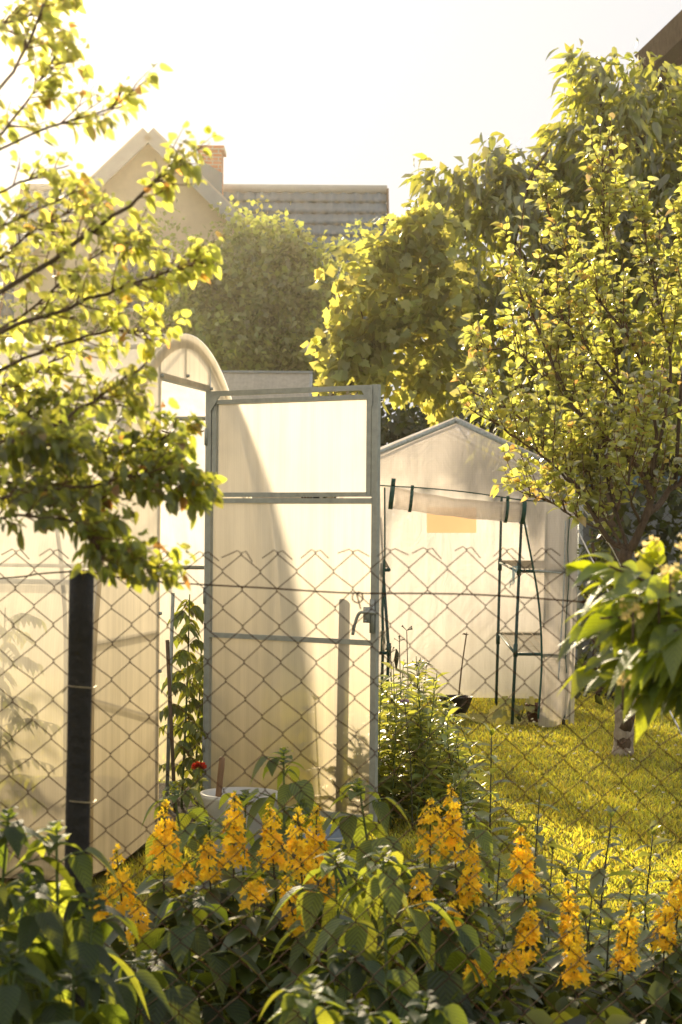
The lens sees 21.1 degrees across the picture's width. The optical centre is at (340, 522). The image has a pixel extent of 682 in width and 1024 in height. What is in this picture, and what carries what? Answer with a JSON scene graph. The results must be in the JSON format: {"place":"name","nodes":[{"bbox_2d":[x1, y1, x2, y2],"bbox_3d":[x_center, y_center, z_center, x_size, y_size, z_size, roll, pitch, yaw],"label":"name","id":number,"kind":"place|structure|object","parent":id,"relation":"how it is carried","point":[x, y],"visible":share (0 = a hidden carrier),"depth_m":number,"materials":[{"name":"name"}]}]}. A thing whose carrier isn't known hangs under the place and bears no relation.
{"place":"outdoors","nodes":[
{"label":"outdoors","id":0,"kind":"place"},
{"bbox_2d":[0,127,390,497],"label":"tiled house","id":1,"kind":"structure","parent":0,"point":[318,210],"depth_m":37.40,"materials":[{"name":"beige paint"}]},
{"bbox_2d":[115,243,172,311],"bbox_3d":[-4.032,-4.990,37.380,1.170,1.440,0.080,0,0,0],"label":"window","id":2,"kind":"structure","parent":1,"relation":"in","point":[134,269],"depth_m":37.39,"materials":[{"name":"white glass"}]},
{"bbox_2d":[0,664,681,972],"bbox_3d":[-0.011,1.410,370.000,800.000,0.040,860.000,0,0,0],"label":"lawn","id":3,"kind":"structure","parent":0,"point":[100,877],"depth_m":9.11,"materials":[{"name":"green plant"}]},
{"bbox_2d":[0,281,88,334],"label":"garden bush","id":4,"kind":"object","parent":3,"relation":"on","point":[16,303],"visible":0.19,"depth_m":33.80,"materials":[{"name":"green plant"}]},
{"bbox_2d":[55,198,216,334],"bbox_3d":[-3.959,-2.444,35.030,3.228,7.628,2.389,0,0,0],"label":"loose tree","id":5,"kind":"object","parent":3,"relation":"on","point":[137,299],"visible":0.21,"depth_m":34.95,"materials":[{"name":"green plant"}]},
{"bbox_2d":[103,782,201,870],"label":"greenhouse soil","id":6,"kind":"structure","parent":3,"relation":"on","point":[170,811],"depth_m":8.84,"materials":[{"name":"brown soil"}]},
{"bbox_2d":[165,593,174,800],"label":"plant cane","id":7,"kind":"object","parent":6,"relation":"on","point":[171,667],"visible":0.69,"depth_m":8.69,"materials":[{"name":"wood"}]},
{"bbox_2d":[165,640,175,812],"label":"plant cane","id":8,"kind":"object","parent":6,"relation":"on","point":[170,708],"visible":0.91,"depth_m":8.61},
{"bbox_2d":[159,594,206,807],"bbox_3d":[-0.774,0.854,8.750,0.327,1.020,0.300,0,0,0],"label":"tomato plant","id":9,"kind":"object","parent":6,"relation":"on","point":[185,658],"visible":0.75,"depth_m":8.73,"materials":[{"name":"green plant"}]},
{"bbox_2d":[163,652,203,799],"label":"tomato plant","id":10,"kind":"object","parent":6,"relation":"on","point":[198,714],"visible":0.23,"depth_m":8.96,"materials":[{"name":"green plant"}]},
{"bbox_2d":[0,333,380,880],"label":"arched greenhouse","id":11,"kind":"object","parent":3,"relation":"on","point":[313,446],"visible":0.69,"depth_m":8.25,"materials":[{"name":"plastic"}]},
{"bbox_2d":[202,384,380,821],"bbox_3d":[-0.241,0.361,8.380,0.823,1.955,0.583,0,0,0],"label":"door","id":12,"kind":"structure","parent":11,"relation":"in","point":[312,446],"depth_m":8.38,"materials":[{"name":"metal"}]},
{"bbox_2d":[190,761,207,825],"bbox_3d":[-0.633,1.246,8.152,0.096,0.371,0.096,0,0,0],"label":"marigold","id":13,"kind":"object","parent":3,"relation":"on","point":[195,765],"visible":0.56,"depth_m":8.14,"materials":[{"name":"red plant"}]},
{"bbox_2d":[200,787,277,877],"bbox_3d":[-0.405,1.237,7.300,0.320,0.320,0.320,0,0,0],"label":"plastic tub","id":14,"kind":"object","parent":3,"relation":"on","point":[208,796],"visible":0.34,"depth_m":7.19,"materials":[{"name":"white plastic"}]},
{"bbox_2d":[184,789,297,914],"bbox_3d":[-0.284,1.087,5.280,0.359,0.624,0.293,0,0,15],"label":"raspberry cane","id":15,"kind":"object","parent":3,"relation":"on","point":[224,798],"visible":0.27,"depth_m":5.28,"materials":[{"name":"green plant"}]},
{"bbox_2d":[138,195,363,395],"bbox_3d":[-1.600,-2.299,32.463,4.259,7.375,3.836,0,0,0],"label":"round tree","id":16,"kind":"object","parent":3,"relation":"on","point":[260,305],"visible":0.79,"depth_m":31.57,"materials":[{"name":"green plant"}]},
{"bbox_2d":[221,370,312,497],"bbox_3d":[-2.735,-0.396,26.000,4.640,3.548,2.835,0,0,0],"label":"gabled greenhouse","id":17,"kind":"object","parent":3,"relation":"on","point":[245,379],"visible":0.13,"depth_m":25.78,"materials":[{"name":"white plastic"}]},
{"bbox_2d":[291,824,357,886],"bbox_3d":[-0.075,1.300,7.100,0.348,0.200,0.348,0,0,0],"label":"water basin","id":18,"kind":"object","parent":3,"relation":"on","point":[336,836],"visible":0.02,"depth_m":7.00,"materials":[{"name":"grey plastic"}]},
{"bbox_2d":[328,216,390,318],"bbox_3d":[0.799,-2.303,36.004,2.209,7.420,1.504,0,0,0],"label":"tree","id":19,"kind":"object","parent":3,"relation":"on","point":[357,223],"visible":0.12,"depth_m":35.98,"materials":[{"name":"green plant"}]},
{"bbox_2d":[379,555,390,688],"bbox_3d":[0.140,0.591,13.440,0.426,1.621,1.352,0,0,0],"label":"plant rack","id":20,"kind":"object","parent":3,"relation":"on","point":[386,639],"visible":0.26,"depth_m":12.78,"materials":[{"name":"metal"}]},
{"bbox_2d":[299,194,489,497],"bbox_3d":[0.481,-0.778,16.663,1.726,4.364,1.211,0,0,0],"label":"grape vine","id":21,"kind":"object","parent":3,"relation":"on","point":[407,249],"visible":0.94,"depth_m":16.43,"materials":[{"name":"green plant"}]},
{"bbox_2d":[385,625,422,805],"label":"seed stalk","id":22,"kind":"object","parent":3,"relation":"on","point":[397,653],"visible":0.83,"depth_m":8.70,"materials":[{"name":"plant"}]},
{"bbox_2d":[399,698,421,829],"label":"stalk","id":23,"kind":"object","parent":3,"relation":"on","point":[409,748],"visible":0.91,"depth_m":8.26,"materials":[{"name":"green plant"}]},
{"bbox_2d":[377,657,496,828],"bbox_3d":[0.386,1.036,8.780,0.910,0.849,1.204,0,0,23],"label":"bushy perennial","id":24,"kind":"object","parent":3,"relation":"on","point":[446,772],"visible":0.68,"depth_m":8.47,"materials":[{"name":"green plant"}]},
{"bbox_2d":[439,632,473,713],"bbox_3d":[0.837,1.092,13.300,0.256,0.589,0.256,0,0,0],"label":"shovel","id":25,"kind":"object","parent":3,"relation":"on","point":[460,701],"visible":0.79,"depth_m":13.24,"materials":[{"name":"black metal"}]},
{"bbox_2d":[456,721,531,922],"bbox_3d":[0.422,0.990,5.273,0.290,0.826,0.284,0,0,23],"label":"leafy stalk","id":26,"kind":"object","parent":3,"relation":"on","point":[482,814],"visible":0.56,"depth_m":5.29,"materials":[{"name":"green plant"}]},
{"bbox_2d":[323,313,681,497],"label":"hedge bush","id":27,"kind":"object","parent":3,"relation":"on","point":[403,424],"visible":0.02,"depth_m":25.17,"materials":[{"name":"green plant"}]},
{"bbox_2d":[336,417,681,735],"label":"tent greenhouse","id":28,"kind":"object","parent":3,"relation":"on","point":[437,483],"visible":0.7,"depth_m":14.44,"materials":[{"name":"plastic"}]},
{"bbox_2d":[388,478,526,523],"bbox_3d":[0.811,-0.147,12.705,0.966,0.313,0.161,0,0,0],"label":"rolled door","id":29,"kind":"structure","parent":28,"relation":"in","point":[506,511],"depth_m":12.65,"materials":[{"name":"plastic"}]},
{"bbox_2d":[487,696,537,723],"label":"squash plant","id":30,"kind":"object","parent":3,"relation":"on","point":[502,714],"visible":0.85,"depth_m":12.91,"materials":[{"name":"green plant"}]},
{"bbox_2d":[495,497,565,724],"bbox_3d":[1.392,0.601,13.440,0.402,1.621,1.352,0,0,0],"label":"plant rack","id":31,"kind":"object","parent":3,"relation":"on","point":[515,647],"visible":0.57,"depth_m":13.26,"materials":[{"name":"metal"}]},
{"bbox_2d":[398,38,681,656],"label":"cherry tree","id":32,"kind":"object","parent":3,"relation":"on","point":[646,110],"visible":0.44,"depth_m":17.78,"materials":[{"name":"green plant"}]},
{"bbox_2d":[507,837,581,972],"bbox_3d":[0.605,1.160,5.299,0.278,0.490,0.286,0,0,0],"label":"leafy stalk","id":33,"kind":"object","parent":3,"relation":"on","point":[553,901],"visible":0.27,"depth_m":5.30,"materials":[{"name":"green plant"}]},
{"bbox_2d":[450,112,681,756],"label":"plum tree","id":34,"kind":"object","parent":3,"relation":"on","point":[655,385],"visible":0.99,"depth_m":11.17,"materials":[{"name":"green plant"}]},
{"bbox_2d":[545,852,610,952],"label":"leafy stalk","id":35,"kind":"object","parent":3,"relation":"on","point":[579,857],"visible":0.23,"depth_m":5.41,"materials":[{"name":"green plant"}]},
{"bbox_2d":[554,805,659,973],"bbox_3d":[0.750,1.106,5.183,0.257,0.600,0.270,0,0,35],"label":"leafy stalk","id":36,"kind":"object","parent":3,"relation":"on","point":[598,879],"visible":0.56,"depth_m":5.19,"materials":[{"name":"green plant"}]},
{"bbox_2d":[575,456,681,705],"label":"dark shrub","id":37,"kind":"object","parent":3,"relation":"on","point":[665,527],"visible":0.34,"depth_m":15.33,"materials":[{"name":"green plant"}]},
{"bbox_2d":[575,475,681,663],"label":"grey shed","id":38,"kind":"structure","parent":3,"relation":"on","point":[667,515],"depth_m":18.20,"materials":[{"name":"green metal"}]},
{"bbox_2d":[577,504,681,663],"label":"boundary fence","id":39,"kind":"object","parent":3,"relation":"on","point":[580,598],"visible":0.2,"depth_m":15.61,"materials":[{"name":"metal"}]},
{"bbox_2d":[603,820,681,972],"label":"leafy stalk","id":40,"kind":"object","parent":3,"relation":"on","point":[658,900],"visible":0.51,"depth_m":5.30,"materials":[{"name":"green plant"}]},
{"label":"garden bed","id":41,"kind":"structure","parent":3,"relation":"on","visible":0},
{"bbox_2d":[0,872,64,1023],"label":"raspberry cane","id":42,"kind":"object","parent":41,"relation":"on","point":[21,893],"visible":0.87,"depth_m":2.93,"materials":[{"name":"green plant"}]},
{"bbox_2d":[0,882,68,1003],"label":"raspberry cane","id":43,"kind":"object","parent":41,"relation":"on","point":[12,936],"visible":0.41,"depth_m":3.00,"materials":[{"name":"green plant"}]},
{"bbox_2d":[0,942,81,1023],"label":"raspberry cane","id":44,"kind":"object","parent":41,"relation":"on","point":[13,998],"visible":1,"depth_m":2.79,"materials":[{"name":"green plant"}]},
{"bbox_2d":[0,806,101,1023],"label":"raspberry cane","id":45,"kind":"object","parent":41,"relation":"on","point":[15,837],"visible":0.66,"depth_m":3.11,"materials":[{"name":"green plant"}]},
{"bbox_2d":[13,958,128,1023],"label":"raspberry cane","id":46,"kind":"object","parent":41,"relation":"on","point":[53,1012],"visible":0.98,"depth_m":2.90,"materials":[{"name":"green plant"}]},
{"bbox_2d":[0,820,149,1018],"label":"raspberry cane","id":47,"kind":"object","parent":41,"relation":"on","point":[81,866],"visible":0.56,"depth_m":3.14,"materials":[{"name":"green plant"}]},
{"bbox_2d":[33,885,173,1023],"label":"raspberry cane","id":48,"kind":"object","parent":41,"relation":"on","point":[90,954],"visible":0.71,"depth_m":3.05,"materials":[{"name":"green plant"}]},
{"bbox_2d":[88,890,127,1013],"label":"yellow loosestrife","id":49,"kind":"object","parent":41,"relation":"on","point":[99,916],"visible":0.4,"depth_m":4.17,"materials":[{"name":"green plant"}]},
{"bbox_2d":[0,0,226,594],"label":"pear tree","id":50,"kind":"object","parent":41,"relation":"on","point":[31,440],"visible":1,"depth_m":2.98,"materials":[{"name":"green plant"}]},
{"bbox_2d":[100,844,166,1021],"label":"yellow loosestrife","id":51,"kind":"object","parent":41,"relation":"on","point":[121,948],"visible":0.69,"depth_m":4.14,"materials":[{"name":"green plant"}]},
{"bbox_2d":[105,898,179,1023],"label":"yellow loosestrife","id":52,"kind":"object","parent":41,"relation":"on","point":[143,927],"visible":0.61,"depth_m":4.08,"materials":[{"name":"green plant"}]},
{"bbox_2d":[98,949,200,1023],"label":"raspberry cane","id":53,"kind":"object","parent":41,"relation":"on","point":[179,997],"visible":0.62,"depth_m":3.66,"materials":[{"name":"green plant"}]},
{"bbox_2d":[123,799,202,1009],"bbox_3d":[-0.422,1.019,4.255,0.241,0.756,0.221,0,0,0],"label":"yellow loosestrife","id":54,"kind":"object","parent":41,"relation":"on","point":[160,898],"visible":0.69,"depth_m":4.23,"materials":[{"name":"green plant"}]},
{"bbox_2d":[131,859,226,1012],"bbox_3d":[-0.401,1.085,4.153,0.274,0.625,0.224,0,0,-40],"label":"yellow loosestrife","id":55,"kind":"object","parent":41,"relation":"on","point":[181,877],"visible":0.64,"depth_m":4.17,"materials":[{"name":"green plant"}]},
{"bbox_2d":[129,780,235,971],"bbox_3d":[-0.418,1.034,4.737,0.288,0.728,0.280,0,0,-16],"label":"raspberry cane","id":56,"kind":"object","parent":41,"relation":"on","point":[183,819],"visible":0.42,"depth_m":4.74,"materials":[{"name":"green plant"}]},
{"bbox_2d":[136,886,271,1023],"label":"raspberry cane","id":57,"kind":"object","parent":41,"relation":"on","point":[196,941],"visible":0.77,"depth_m":3.90,"materials":[{"name":"green plant"}]},
{"bbox_2d":[168,836,263,1019],"bbox_3d":[-0.297,1.064,4.305,0.218,0.667,0.227,0,0,19],"label":"yellow loosestrife","id":58,"kind":"object","parent":41,"relation":"on","point":[208,862],"visible":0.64,"depth_m":4.28,"materials":[{"name":"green plant"}]},
{"bbox_2d":[171,816,268,986],"bbox_3d":[-0.291,1.068,4.612,0.260,0.659,0.319,0,0,-24],"label":"raspberry cane","id":59,"kind":"object","parent":41,"relation":"on","point":[199,833],"visible":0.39,"depth_m":4.58,"materials":[{"name":"green plant"}]},
{"bbox_2d":[193,790,272,1023],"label":"yellow loosestrife","id":60,"kind":"object","parent":41,"relation":"on","point":[234,884],"visible":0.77,"depth_m":4.32,"materials":[{"name":"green plant"}]},
{"bbox_2d":[203,876,296,1023],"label":"yellow loosestrife","id":61,"kind":"object","parent":41,"relation":"on","point":[246,976],"visible":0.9,"depth_m":4.12,"materials":[{"name":"green plant"}]},
{"bbox_2d":[242,802,317,1021],"bbox_3d":[-0.144,1.028,4.341,0.218,0.743,0.240,0,0,36],"label":"yellow loosestrife","id":62,"kind":"object","parent":41,"relation":"on","point":[276,859],"visible":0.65,"depth_m":4.29,"materials":[{"name":"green plant"}]},
{"bbox_2d":[229,747,344,938],"bbox_3d":[-0.161,0.991,4.748,0.309,0.816,0.304,0,0,25],"label":"raspberry cane","id":63,"kind":"object","parent":41,"relation":"on","point":[286,793],"visible":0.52,"depth_m":4.74,"materials":[{"name":"green plant"}]},
{"bbox_2d":[253,798,350,986],"bbox_3d":[-0.116,1.050,4.659,0.286,0.699,0.260,0,0,0],"label":"raspberry cane","id":64,"kind":"object","parent":41,"relation":"on","point":[286,817],"visible":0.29,"depth_m":4.65,"materials":[{"name":"green plant"}]},
{"bbox_2d":[260,875,345,1023],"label":"yellow loosestrife","id":65,"kind":"object","parent":41,"relation":"on","point":[299,966],"visible":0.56,"depth_m":4.03,"materials":[{"name":"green plant"}]},
{"bbox_2d":[258,974,348,1023],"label":"raspberry cane","id":66,"kind":"object","parent":41,"relation":"on","point":[303,1004],"visible":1,"depth_m":2.85,"materials":[{"name":"green plant"}]},
{"bbox_2d":[260,807,348,1006],"bbox_3d":[-0.077,1.025,4.183,0.229,0.749,0.241,0,0,-18],"label":"yellow loosestrife","id":67,"kind":"object","parent":41,"relation":"on","point":[300,845],"visible":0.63,"depth_m":4.18,"materials":[{"name":"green plant"}]},
{"bbox_2d":[286,873,353,1006],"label":"yellow loosestrife","id":68,"kind":"object","parent":41,"relation":"on","point":[326,899],"visible":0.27,"depth_m":4.19,"materials":[{"name":"green plant"}]},
{"bbox_2d":[297,805,350,973],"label":"yellow loosestrife","id":69,"kind":"object","parent":41,"relation":"on","point":[316,831],"visible":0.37,"depth_m":4.39,"materials":[{"name":"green plant"}]},
{"bbox_2d":[0,546,681,1023],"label":"chain link fence","id":70,"kind":"object","parent":41,"relation":"on","point":[78,688],"visible":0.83,"depth_m":3.39,"materials":[{"name":"metal"}]},
{"bbox_2d":[267,848,414,1023],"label":"raspberry cane","id":71,"kind":"object","parent":41,"relation":"on","point":[312,903],"visible":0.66,"depth_m":3.89,"materials":[{"name":"green plant"}]},
{"bbox_2d":[1,943,681,1023],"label":"undergrowth","id":72,"kind":"object","parent":41,"relation":"on","point":[559,1002],"visible":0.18,"depth_m":4.13,"materials":[{"name":"green plant"}]},
{"bbox_2d":[279,945,417,1023],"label":"raspberry cane","id":73,"kind":"object","parent":41,"relation":"on","point":[377,994],"visible":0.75,"depth_m":3.62,"materials":[{"name":"green plant"}]},
{"bbox_2d":[338,998,401,1023],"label":"raspberry cane","id":74,"kind":"object","parent":41,"relation":"on","point":[358,1016],"visible":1,"depth_m":2.85,"materials":[{"name":"green plant"}]},
{"bbox_2d":[317,777,433,953],"bbox_3d":[0.069,1.021,4.599,0.326,0.760,0.351,0,0,-42],"label":"raspberry cane","id":75,"kind":"object","parent":41,"relation":"on","point":[356,829],"visible":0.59,"depth_m":4.57,"materials":[{"name":"green plant"}]},
{"bbox_2d":[308,845,464,1023],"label":"raspberry cane","id":76,"kind":"object","parent":41,"relation":"on","point":[380,882],"visible":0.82,"depth_m":3.76,"materials":[{"name":"green plant"}]},
{"bbox_2d":[378,872,444,1017],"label":"yellow loosestrife","id":77,"kind":"object","parent":41,"relation":"on","point":[412,895],"visible":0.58,"depth_m":4.29,"materials":[{"name":"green plant"}]},
{"bbox_2d":[378,990,467,1023],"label":"raspberry cane","id":78,"kind":"object","parent":41,"relation":"on","point":[452,1013],"visible":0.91,"depth_m":2.99,"materials":[{"name":"green plant"}]},
{"bbox_2d":[394,797,462,975],"bbox_3d":[0.208,1.035,4.439,0.226,0.734,0.240,0,0,0],"label":"yellow loosestrife","id":79,"kind":"object","parent":41,"relation":"on","point":[446,883],"visible":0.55,"depth_m":4.43,"materials":[{"name":"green plant"}]},
{"bbox_2d":[376,854,482,1000],"bbox_3d":[0.188,1.114,4.533,0.330,0.576,0.299,0,0,0],"label":"raspberry cane","id":80,"kind":"object","parent":41,"relation":"on","point":[403,877],"visible":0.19,"depth_m":4.51,"materials":[{"name":"green plant"}]},
{"bbox_2d":[376,898,499,1023],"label":"raspberry cane","id":81,"kind":"object","parent":41,"relation":"on","point":[452,960],"visible":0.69,"depth_m":3.81,"materials":[{"name":"green plant"}]},
{"bbox_2d":[413,900,496,1002],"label":"yellow loosestrife","id":82,"kind":"object","parent":41,"relation":"on","point":[458,944],"visible":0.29,"depth_m":4.23,"materials":[{"name":"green plant"}]},
{"bbox_2d":[433,783,499,975],"bbox_3d":[0.283,1.021,4.502,0.229,0.763,0.212,0,0,12],"label":"yellow loosestrife","id":83,"kind":"object","parent":41,"relation":"on","point":[451,840],"visible":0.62,"depth_m":4.49,"materials":[{"name":"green plant"}]},
{"bbox_2d":[419,807,513,960],"bbox_3d":[0.301,1.067,4.691,0.302,0.671,0.327,0,0,0],"label":"raspberry cane","id":84,"kind":"object","parent":41,"relation":"on","point":[485,840],"visible":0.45,"depth_m":4.66,"materials":[{"name":"green plant"}]},
{"bbox_2d":[433,838,501,994],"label":"yellow loosestrife","id":85,"kind":"object","parent":41,"relation":"on","point":[467,900],"visible":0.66,"depth_m":4.39,"materials":[{"name":"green plant"}]},
{"bbox_2d":[462,959,522,1023],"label":"yellow loosestrife","id":86,"kind":"object","parent":41,"relation":"on","point":[468,969],"visible":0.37,"depth_m":4.08,"materials":[{"name":"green plant"}]},
{"bbox_2d":[474,839,536,972],"bbox_3d":[0.420,1.133,4.980,0.263,0.540,0.277,0,0,0],"label":"leafy stalk","id":87,"kind":"object","parent":41,"relation":"on","point":[500,845],"visible":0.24,"depth_m":5.00,"materials":[{"name":"green plant"}]},
{"bbox_2d":[478,948,542,1023],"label":"yellow loosestrife","id":88,"kind":"object","parent":41,"relation":"on","point":[514,957],"visible":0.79,"depth_m":4.08,"materials":[{"name":"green plant"}]},
{"bbox_2d":[486,826,563,992],"bbox_3d":[0.479,1.083,4.609,0.224,0.642,0.230,0,0,-42],"label":"yellow loosestrife","id":89,"kind":"object","parent":41,"relation":"on","point":[516,915],"visible":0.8,"depth_m":4.59,"materials":[{"name":"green plant"}]},
{"bbox_2d":[495,899,563,1021],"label":"yellow loosestrife","id":90,"kind":"object","parent":41,"relation":"on","point":[529,955],"visible":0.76,"depth_m":4.29,"materials":[{"name":"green plant"}]},
{"bbox_2d":[500,782,574,950],"bbox_3d":[0.562,1.072,5.166,0.253,0.666,0.264,0,0,0],"label":"leafy stalk","id":91,"kind":"object","parent":41,"relation":"on","point":[540,862],"visible":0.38,"depth_m":5.18,"materials":[{"name":"green plant"}]},
{"bbox_2d":[533,881,609,1008],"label":"yellow loosestrife","id":92,"kind":"object","parent":41,"relation":"on","point":[554,962],"visible":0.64,"depth_m":4.37,"materials":[{"name":"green plant"}]},
{"bbox_2d":[543,911,599,1017],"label":"yellow loosestrife","id":93,"kind":"object","parent":41,"relation":"on","point":[571,958],"visible":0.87,"depth_m":4.18,"materials":[{"name":"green plant"}]},
{"bbox_2d":[543,864,613,971],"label":"leafy stalk","id":94,"kind":"object","parent":41,"relation":"on","point":[593,924],"visible":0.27,"depth_m":5.09,"materials":[{"name":"green plant"}]},
{"bbox_2d":[554,886,619,995],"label":"leafy stalk","id":95,"kind":"object","parent":41,"relation":"on","point":[592,892],"visible":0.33,"depth_m":4.90,"materials":[{"name":"green plant"}]},
{"bbox_2d":[557,908,629,978],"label":"leafy stalk","id":96,"kind":"object","parent":41,"relation":"on","point":[586,912],"visible":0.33,"depth_m":4.79,"materials":[{"name":"green plant"}]},
{"bbox_2d":[577,912,637,1005],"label":"leafy stalk","id":97,"kind":"object","parent":41,"relation":"on","point":[608,921],"visible":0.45,"depth_m":4.60,"materials":[{"name":"green plant"}]},
{"bbox_2d":[578,902,651,1022],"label":"yellow loosestrife","id":98,"kind":"object","parent":41,"relation":"on","point":[628,964],"visible":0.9,"depth_m":4.34,"materials":[{"name":"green plant"}]},
{"bbox_2d":[556,533,681,743],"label":"broadleaf shrub","id":99,"kind":"object","parent":41,"relation":"on","point":[639,638],"visible":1,"depth_m":2.95,"materials":[{"name":"green plant"}]},
{"bbox_2d":[588,877,649,976],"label":"leafy stalk","id":100,"kind":"object","parent":41,"relation":"on","point":[631,884],"visible":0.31,"depth_m":4.99,"materials":[{"name":"green plant"}]},
{"bbox_2d":[606,896,672,979],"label":"leafy stalk","id":101,"kind":"object","parent":41,"relation":"on","point":[643,934],"visible":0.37,"depth_m":4.90,"materials":[{"name":"green plant"}]},
{"bbox_2d":[625,900,681,1023],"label":"yellow loosestrife","id":102,"kind":"object","parent":41,"relation":"on","point":[664,945],"visible":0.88,"depth_m":4.43,"materials":[{"name":"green plant"}]},
{"bbox_2d":[639,868,681,1023],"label":"yellow loosestrife","id":103,"kind":"object","parent":41,"relation":"on","point":[670,969],"visible":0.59,"depth_m":4.49,"materials":[{"name":"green plant"}]},
{"bbox_2d":[0,0,681,443],"label":"sky","id":104,"kind":"structure","parent":0,"point":[302,92],"materials":[{"name":"white"}]},
{"bbox_2d":[589,10,681,465],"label":"boarded house","id":105,"kind":"structure","parent":0,"point":[665,41],"depth_m":26.45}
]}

